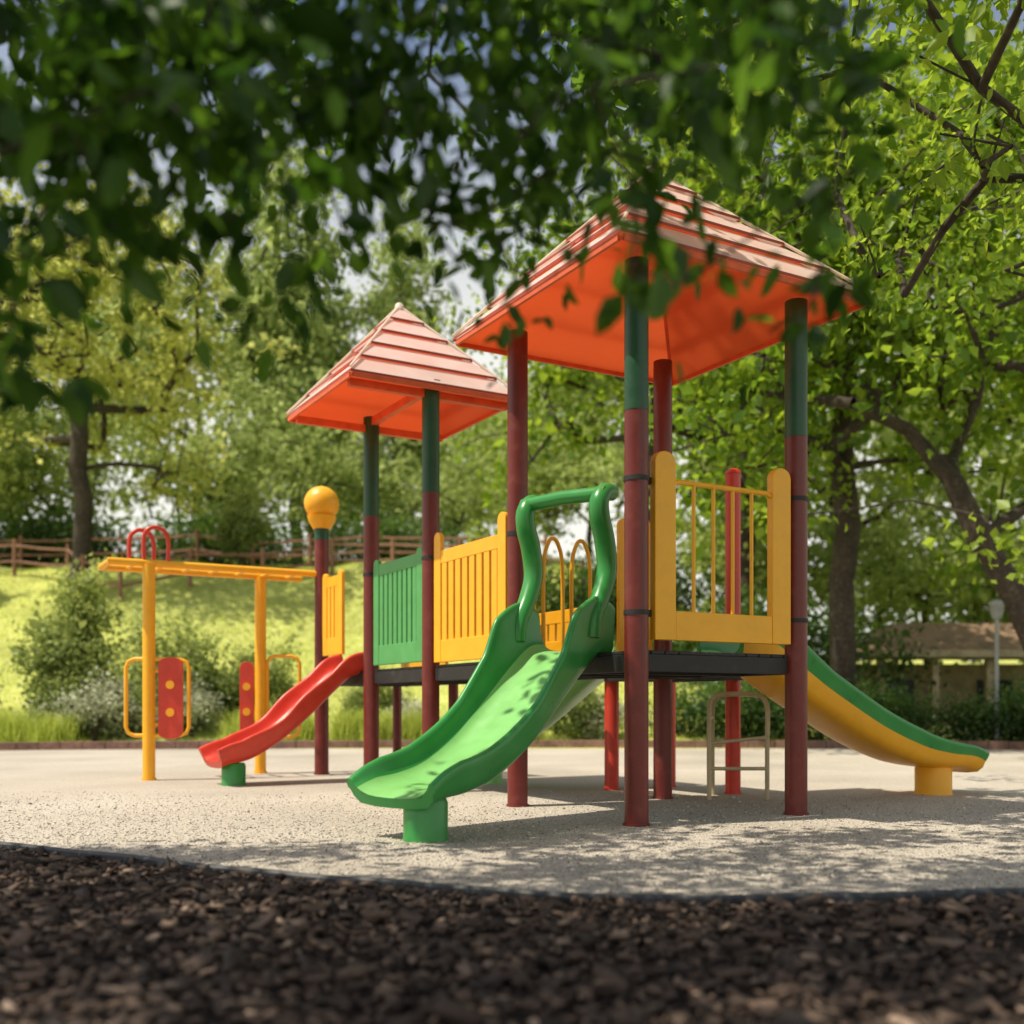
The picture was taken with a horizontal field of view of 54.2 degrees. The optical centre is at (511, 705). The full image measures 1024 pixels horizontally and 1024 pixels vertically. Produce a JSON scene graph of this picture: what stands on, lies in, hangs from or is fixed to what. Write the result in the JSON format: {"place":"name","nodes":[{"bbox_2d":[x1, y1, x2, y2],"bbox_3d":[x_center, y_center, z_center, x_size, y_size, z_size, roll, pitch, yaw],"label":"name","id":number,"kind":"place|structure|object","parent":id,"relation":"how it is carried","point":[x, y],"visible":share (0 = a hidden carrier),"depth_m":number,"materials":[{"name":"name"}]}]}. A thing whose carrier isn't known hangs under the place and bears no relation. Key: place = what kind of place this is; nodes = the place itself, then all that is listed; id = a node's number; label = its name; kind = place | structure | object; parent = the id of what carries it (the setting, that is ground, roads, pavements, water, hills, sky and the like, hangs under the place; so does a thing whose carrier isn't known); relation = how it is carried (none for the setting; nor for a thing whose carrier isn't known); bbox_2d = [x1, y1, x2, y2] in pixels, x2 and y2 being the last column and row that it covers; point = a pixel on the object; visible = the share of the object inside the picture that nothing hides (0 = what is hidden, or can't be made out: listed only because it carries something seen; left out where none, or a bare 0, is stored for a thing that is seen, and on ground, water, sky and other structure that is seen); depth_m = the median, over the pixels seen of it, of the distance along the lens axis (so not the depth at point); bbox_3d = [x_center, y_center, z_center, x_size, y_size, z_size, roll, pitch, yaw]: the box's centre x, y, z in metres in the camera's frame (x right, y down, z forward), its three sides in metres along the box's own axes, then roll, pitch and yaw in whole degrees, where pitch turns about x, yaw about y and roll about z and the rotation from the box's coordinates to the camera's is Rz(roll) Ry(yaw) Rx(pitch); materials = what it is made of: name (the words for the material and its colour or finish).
{"place":"outdoors","nodes":[
{"label":"outdoors","id":0,"kind":"place"},
{"bbox_2d":[0,555,1021,748],"bbox_3d":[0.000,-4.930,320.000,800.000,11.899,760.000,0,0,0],"label":"ground","id":1,"kind":"structure","parent":0,"point":[308,624],"depth_m":27.63,"materials":[{"name":"green plant"}]},
{"bbox_2d":[0,657,12,712],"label":"shrub","id":2,"kind":"object","parent":1,"relation":"on","point":[9,708],"visible":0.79,"depth_m":21.05,"materials":[{"name":"green plant"}]},
{"bbox_2d":[1,402,46,515],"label":"woodland tree","id":3,"kind":"object","parent":1,"relation":"on","point":[38,412],"depth_m":49.03,"materials":[{"name":"green plant"}]},
{"bbox_2d":[0,548,134,724],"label":"shrub","id":4,"kind":"object","parent":1,"relation":"on","point":[75,635],"visible":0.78,"depth_m":20.93,"materials":[{"name":"green plant"}]},
{"bbox_2d":[0,358,160,566],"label":"woodland tree","id":5,"kind":"object","parent":1,"relation":"on","point":[21,468],"visible":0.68,"depth_m":37.54,"materials":[{"name":"green plant"}]},
{"bbox_2d":[13,633,157,733],"bbox_3d":[-8.433,-0.390,20.949,3.486,2.322,2.218,0,0,-37],"label":"shrub","id":6,"kind":"object","parent":1,"relation":"on","point":[44,692],"visible":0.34,"depth_m":20.31,"materials":[{"name":"green plant"}]},
{"bbox_2d":[14,662,157,740],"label":"shrub","id":7,"kind":"object","parent":1,"relation":"on","point":[107,707],"visible":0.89,"depth_m":19.89,"materials":[{"name":"green plant"}]},
{"bbox_2d":[0,485,172,568],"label":"hedge","id":8,"kind":"object","parent":1,"relation":"on","point":[53,528],"visible":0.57,"depth_m":36.53,"materials":[{"name":"green plant"}]},
{"bbox_2d":[0,203,219,567],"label":"woodland tree","id":9,"kind":"object","parent":1,"relation":"on","point":[60,411],"visible":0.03,"depth_m":47.49,"materials":[{"name":"green plant"}]},
{"bbox_2d":[0,152,313,589],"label":"deciduous tree","id":10,"kind":"object","parent":1,"relation":"on","point":[54,356],"visible":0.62,"depth_m":30.37,"materials":[{"name":"green plant"}]},
{"bbox_2d":[116,598,239,722],"bbox_3d":[-6.796,-0.849,21.160,4.261,2.838,2.710,0,0,78],"label":"shrub","id":11,"kind":"object","parent":1,"relation":"on","point":[194,646],"visible":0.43,"depth_m":21.02,"materials":[{"name":"green plant"}]},
{"bbox_2d":[128,666,233,736],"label":"shrub","id":12,"kind":"object","parent":1,"relation":"on","point":[200,710],"visible":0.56,"depth_m":20.34,"materials":[{"name":"green plant"}]},
{"bbox_2d":[65,363,307,560],"bbox_3d":[-12.497,-9.164,39.961,9.429,8.268,8.720,0,0,10],"label":"woodland tree","id":13,"kind":"object","parent":1,"relation":"on","point":[245,448],"visible":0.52,"depth_m":38.80,"materials":[{"name":"green plant"}]},
{"bbox_2d":[48,172,362,559],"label":"woodland tree","id":14,"kind":"object","parent":1,"relation":"on","point":[109,335],"visible":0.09,"depth_m":44.54,"materials":[{"name":"green plant"}]},
{"bbox_2d":[108,491,343,566],"bbox_3d":[-10.372,-6.384,37.448,8.573,3.463,5.285,0,0,0],"label":"hedge","id":15,"kind":"object","parent":1,"relation":"on","point":[205,543],"visible":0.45,"depth_m":36.64,"materials":[{"name":"green plant"}]},
{"bbox_2d":[205,475,279,565],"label":"shrub","id":16,"kind":"object","parent":1,"relation":"on","point":[238,529],"visible":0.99,"depth_m":32.67,"materials":[{"name":"green plant"}]},
{"bbox_2d":[208,629,301,713],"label":"shrub","id":17,"kind":"object","parent":1,"relation":"on","point":[277,680],"visible":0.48,"depth_m":21.57,"materials":[{"name":"green plant"}]},
{"bbox_2d":[0,529,546,567],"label":"rail fence","id":18,"kind":"object","parent":1,"relation":"on","point":[196,549],"visible":0.4,"depth_m":34.93,"materials":[{"name":"brown wood"}]},
{"bbox_2d":[0,701,556,741],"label":"ornamental grass","id":19,"kind":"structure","parent":1,"relation":"on","point":[16,727],"depth_m":19.47,"materials":[{"name":"green plant"}]},
{"bbox_2d":[188,82,381,565],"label":"woodland tree","id":20,"kind":"object","parent":1,"relation":"on","point":[325,344],"visible":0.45,"depth_m":42.89,"materials":[{"name":"green plant"}]},
{"bbox_2d":[0,538,584,601],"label":"rail fence","id":21,"kind":"object","parent":1,"relation":"on","point":[14,561],"visible":0.55,"depth_m":31.09,"materials":[{"name":"brown wood"}]},
{"bbox_2d":[200,340,419,556],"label":"woodland tree","id":22,"kind":"object","parent":1,"relation":"on","point":[252,422],"visible":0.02,"depth_m":58.73,"materials":[{"name":"green plant"}]},
{"bbox_2d":[217,397,421,542],"bbox_3d":[-7.161,-8.836,40.116,8.207,7.781,8.874,0,0,42],"label":"woodland tree","id":23,"kind":"object","parent":1,"relation":"on","point":[349,485],"visible":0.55,"depth_m":38.73,"materials":[{"name":"green plant"}]},
{"bbox_2d":[338,664,421,717],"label":"shrub","id":24,"kind":"object","parent":1,"relation":"on","point":[351,700],"visible":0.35,"depth_m":21.22,"materials":[{"name":"green plant"}]},
{"bbox_2d":[307,491,487,566],"bbox_3d":[-4.256,-6.332,37.455,7.430,3.001,4.580,0,0,0],"label":"hedge","id":25,"kind":"object","parent":1,"relation":"on","point":[398,530],"visible":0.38,"depth_m":36.76,"materials":[{"name":"green plant"}]},
{"bbox_2d":[331,164,471,510],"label":"woodland tree","id":26,"kind":"object","parent":1,"relation":"on","point":[386,298],"visible":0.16,"depth_m":46.33,"materials":[{"name":"green plant"}]},
{"bbox_2d":[380,694,440,720],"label":"shrub","id":27,"kind":"object","parent":1,"relation":"on","point":[417,707],"visible":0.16,"depth_m":20.23,"materials":[{"name":"green plant"}]},
{"bbox_2d":[379,432,506,544],"bbox_3d":[-2.628,-8.247,40.571,6.668,6.322,7.210,0,0,-15],"label":"woodland tree","id":28,"kind":"object","parent":1,"relation":"on","point":[465,512],"visible":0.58,"depth_m":39.50,"materials":[{"name":"green plant"}]},
{"bbox_2d":[410,414,506,539],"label":"woodland tree","id":29,"kind":"object","parent":1,"relation":"on","point":[477,450],"visible":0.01,"depth_m":55.20,"materials":[{"name":"green plant"}]},
{"bbox_2d":[0,0,965,428],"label":"overhanging tree","id":30,"kind":"object","parent":1,"relation":"on","point":[124,94],"visible":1,"depth_m":2.69,"materials":[{"name":"green plant"}]},
{"bbox_2d":[0,844,1023,1023],"bbox_3d":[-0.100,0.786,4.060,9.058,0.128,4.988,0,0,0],"label":"bark mulch","id":31,"kind":"object","parent":1,"relation":"on","point":[840,1000],"visible":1,"depth_m":3.23,"materials":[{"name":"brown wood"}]},
{"bbox_2d":[0,841,1023,904],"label":"rubber edging","id":32,"kind":"object","parent":31,"relation":"on","point":[836,897],"visible":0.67,"depth_m":4.22,"materials":[{"name":"black rubber"}]},
{"bbox_2d":[0,748,1023,894],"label":"playground surface","id":33,"kind":"object","parent":1,"relation":"on","point":[182,773],"visible":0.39,"depth_m":7.23,"materials":[{"name":"beige gravel"}]},
{"bbox_2d":[98,525,316,780],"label":"monkey bars","id":34,"kind":"object","parent":33,"relation":"on","point":[169,671],"visible":0.86,"depth_m":10.89,"materials":[{"name":"yellow plastic"}]},
{"bbox_2d":[198,652,362,785],"bbox_3d":[-2.395,0.128,10.558,1.651,1.425,0.620,0,0,-35],"label":"playground slide","id":35,"kind":"object","parent":33,"relation":"on","point":[292,709],"visible":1,"depth_m":10.42,"materials":[{"name":"red plastic"}]},
{"bbox_2d":[304,486,447,774],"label":"play platform","id":36,"kind":"structure","parent":33,"relation":"on","point":[321,505],"depth_m":11.68,"materials":[{"name":"yellow paint"}]},
{"bbox_2d":[286,303,506,765],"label":"play tower","id":37,"kind":"structure","parent":33,"relation":"on","point":[401,371],"depth_m":9.77,"materials":[{"name":"red paint"}]},
{"bbox_2d":[346,483,618,842],"bbox_3d":[-0.129,-0.380,6.679,0.808,2.440,1.948,0,0,38],"label":"playground slide","id":38,"kind":"object","parent":33,"relation":"on","point":[489,725],"visible":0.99,"depth_m":6.87,"materials":[{"name":"green plastic"}]},
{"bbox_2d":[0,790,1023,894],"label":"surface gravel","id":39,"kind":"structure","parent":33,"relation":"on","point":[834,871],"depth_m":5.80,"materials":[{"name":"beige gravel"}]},
{"bbox_2d":[0,740,1023,750],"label":"brick kerb","id":40,"kind":"structure","parent":33,"relation":"on","point":[301,744],"depth_m":18.90,"materials":[{"name":"grey brick"}]},
{"bbox_2d":[486,648,614,783],"bbox_3d":[0.309,0.146,10.116,1.809,1.389,0.592,0,0,28],"label":"playground slide","id":41,"kind":"object","parent":33,"relation":"on","point":[579,691],"visible":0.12,"depth_m":9.88,"materials":[{"name":"green plastic"}]},
{"bbox_2d":[452,169,859,826],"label":"play tower","id":42,"kind":"structure","parent":33,"relation":"on","point":[690,333],"depth_m":7.35,"materials":[{"name":"red paint"}]},
{"bbox_2d":[434,512,608,680],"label":"play bridge","id":43,"kind":"structure","parent":42,"relation":"attached to","point":[470,592],"depth_m":8.77,"materials":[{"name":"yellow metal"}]},
{"bbox_2d":[604,468,742,793],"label":"play platform","id":44,"kind":"structure","parent":33,"relation":"on","point":[732,722],"depth_m":9.17,"materials":[{"name":"red metal"}]},
{"bbox_2d":[707,692,769,799],"bbox_3d":[2.010,0.347,8.845,0.664,0.945,0.488,0,0,0],"label":"climbing rail","id":45,"kind":"object","parent":33,"relation":"on","point":[711,741],"visible":0.97,"depth_m":8.61,"materials":[{"name":"beige metal"}]},
{"bbox_2d":[697,614,988,795],"bbox_3d":[2.942,0.060,8.732,2.885,1.560,0.640,0,0,-28],"label":"playground slide","id":46,"kind":"object","parent":33,"relation":"on","point":[843,711],"visible":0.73,"depth_m":8.54,"materials":[{"name":"yellow plastic"}]},
{"bbox_2d":[460,372,615,549],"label":"woodland tree","id":47,"kind":"object","parent":1,"relation":"on","point":[494,438],"visible":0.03,"depth_m":53.08,"materials":[{"name":"green plant"}]},
{"bbox_2d":[546,685,603,735],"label":"shrub","id":48,"kind":"object","parent":1,"relation":"on","point":[581,708],"visible":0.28,"depth_m":19.73,"materials":[{"name":"green plant"}]},
{"bbox_2d":[464,385,692,567],"bbox_3d":[2.257,-8.715,38.143,8.874,7.781,8.207,0,0,18],"label":"woodland tree","id":49,"kind":"object","parent":1,"relation":"on","point":[546,481],"visible":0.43,"depth_m":37.53,"materials":[{"name":"green plant"}]},
{"bbox_2d":[570,689,652,739],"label":"shrub","id":50,"kind":"object","parent":1,"relation":"on","point":[597,724],"visible":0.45,"depth_m":19.79,"materials":[{"name":"green plant"}]},
{"bbox_2d":[424,92,873,649],"bbox_3d":[3.316,-8.606,26.161,11.356,15.028,11.284,0,0,-25],"label":"deciduous tree","id":51,"kind":"object","parent":1,"relation":"on","point":[548,374],"visible":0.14,"depth_m":26.88,"materials":[{"name":"green plant"}]},
{"bbox_2d":[536,521,761,625],"bbox_3d":[3.144,-3.309,26.955,7.430,3.001,4.580,0,0,0],"label":"bush","id":52,"kind":"object","parent":1,"relation":"on","point":[580,596],"visible":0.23,"depth_m":26.22,"materials":[{"name":"green plant"}]},
{"bbox_2d":[471,190,829,574],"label":"woodland tree","id":53,"kind":"object","parent":1,"relation":"on","point":[596,382],"visible":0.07,"depth_m":43.41,"materials":[{"name":"green plant"}]},
{"bbox_2d":[583,63,922,614],"bbox_3d":[7.739,-10.633,31.603,12.824,18.322,13.983,0,0,-16],"label":"deciduous tree","id":54,"kind":"object","parent":1,"relation":"on","point":[745,561],"visible":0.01,"depth_m":31.70,"materials":[{"name":"green plant"}]},
{"bbox_2d":[649,680,867,739],"bbox_3d":[4.856,-0.149,20.370,4.858,1.962,2.995,0,0,0],"label":"hedge","id":55,"kind":"object","parent":1,"relation":"on","point":[752,712],"visible":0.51,"depth_m":19.98,"materials":[{"name":"green plant"}]},
{"bbox_2d":[520,0,1023,351],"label":"overhanging tree","id":56,"kind":"object","parent":1,"relation":"on","point":[939,29],"visible":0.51,"depth_m":7.82,"materials":[{"name":"green plant"}]},
{"bbox_2d":[616,572,949,692],"bbox_3d":[6.626,-1.780,25.074,8.573,3.463,5.285,0,0,-11],"label":"hedge","id":57,"kind":"object","parent":1,"relation":"on","point":[822,637],"visible":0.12,"depth_m":24.39,"materials":[{"name":"green plant"}]},
{"bbox_2d":[546,0,1023,649],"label":"deciduous tree","id":58,"kind":"object","parent":1,"relation":"on","point":[980,356],"visible":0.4,"depth_m":17.16,"materials":[{"name":"green plant"}]},
{"bbox_2d":[676,432,919,628],"bbox_3d":[8.819,-5.282,35.649,9.232,8.754,9.983,0,0,6],"label":"woodland tree","id":59,"kind":"object","parent":1,"relation":"on","point":[760,564],"visible":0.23,"depth_m":33.69,"materials":[{"name":"green plant"}]},
{"bbox_2d":[585,0,1023,685],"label":"deciduous tree","id":60,"kind":"object","parent":1,"relation":"on","point":[841,604],"visible":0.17,"depth_m":19.96,"materials":[{"name":"green plant"}]},
{"bbox_2d":[676,270,1022,660],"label":"woodland tree","id":61,"kind":"object","parent":1,"relation":"on","point":[886,435],"visible":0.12,"depth_m":38.52,"materials":[{"name":"green plant"}]},
{"bbox_2d":[782,664,994,740],"bbox_3d":[7.515,0.038,20.206,4.286,1.731,2.642,0,0,-6],"label":"hedge","id":62,"kind":"object","parent":1,"relation":"on","point":[902,705],"visible":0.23,"depth_m":19.81,"materials":[{"name":"green plant"}]},
{"bbox_2d":[808,439,1023,663],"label":"woodland tree","id":63,"kind":"object","parent":1,"relation":"on","point":[893,568],"visible":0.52,"depth_m":33.53,"materials":[{"name":"green plant"}]},
{"bbox_2d":[826,623,1023,730],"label":"park shelter","id":64,"kind":"object","parent":1,"relation":"on","point":[966,641],"visible":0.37,"depth_m":26.52,"materials":[{"name":"brown wood"}]},
{"bbox_2d":[856,282,1023,622],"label":"woodland tree","id":65,"kind":"object","parent":1,"relation":"on","point":[1010,419],"visible":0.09,"depth_m":41.56,"materials":[{"name":"green plant"}]},
{"bbox_2d":[872,16,1023,599],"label":"deciduous tree","id":66,"kind":"object","parent":1,"relation":"on","point":[954,572],"visible":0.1,"depth_m":25.33,"materials":[{"name":"green plant"}]},
{"bbox_2d":[930,661,1023,741],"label":"hedge","id":67,"kind":"object","parent":1,"relation":"on","point":[1012,720],"visible":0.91,"depth_m":19.58,"materials":[{"name":"green plant"}]},
{"bbox_2d":[988,599,1003,740],"bbox_3d":[9.550,-0.600,19.700,0.340,3.000,0.340,0,0,0],"label":"street lamp","id":68,"kind":"object","parent":1,"relation":"on","point":[996,607],"visible":0.83,"depth_m":19.66,"materials":[{"name":"grey metal"}]},
{"bbox_2d":[0,0,1023,661],"label":"sky","id":69,"kind":"structure","parent":0,"point":[460,280],"materials":[{"name":"white"}]}
]}

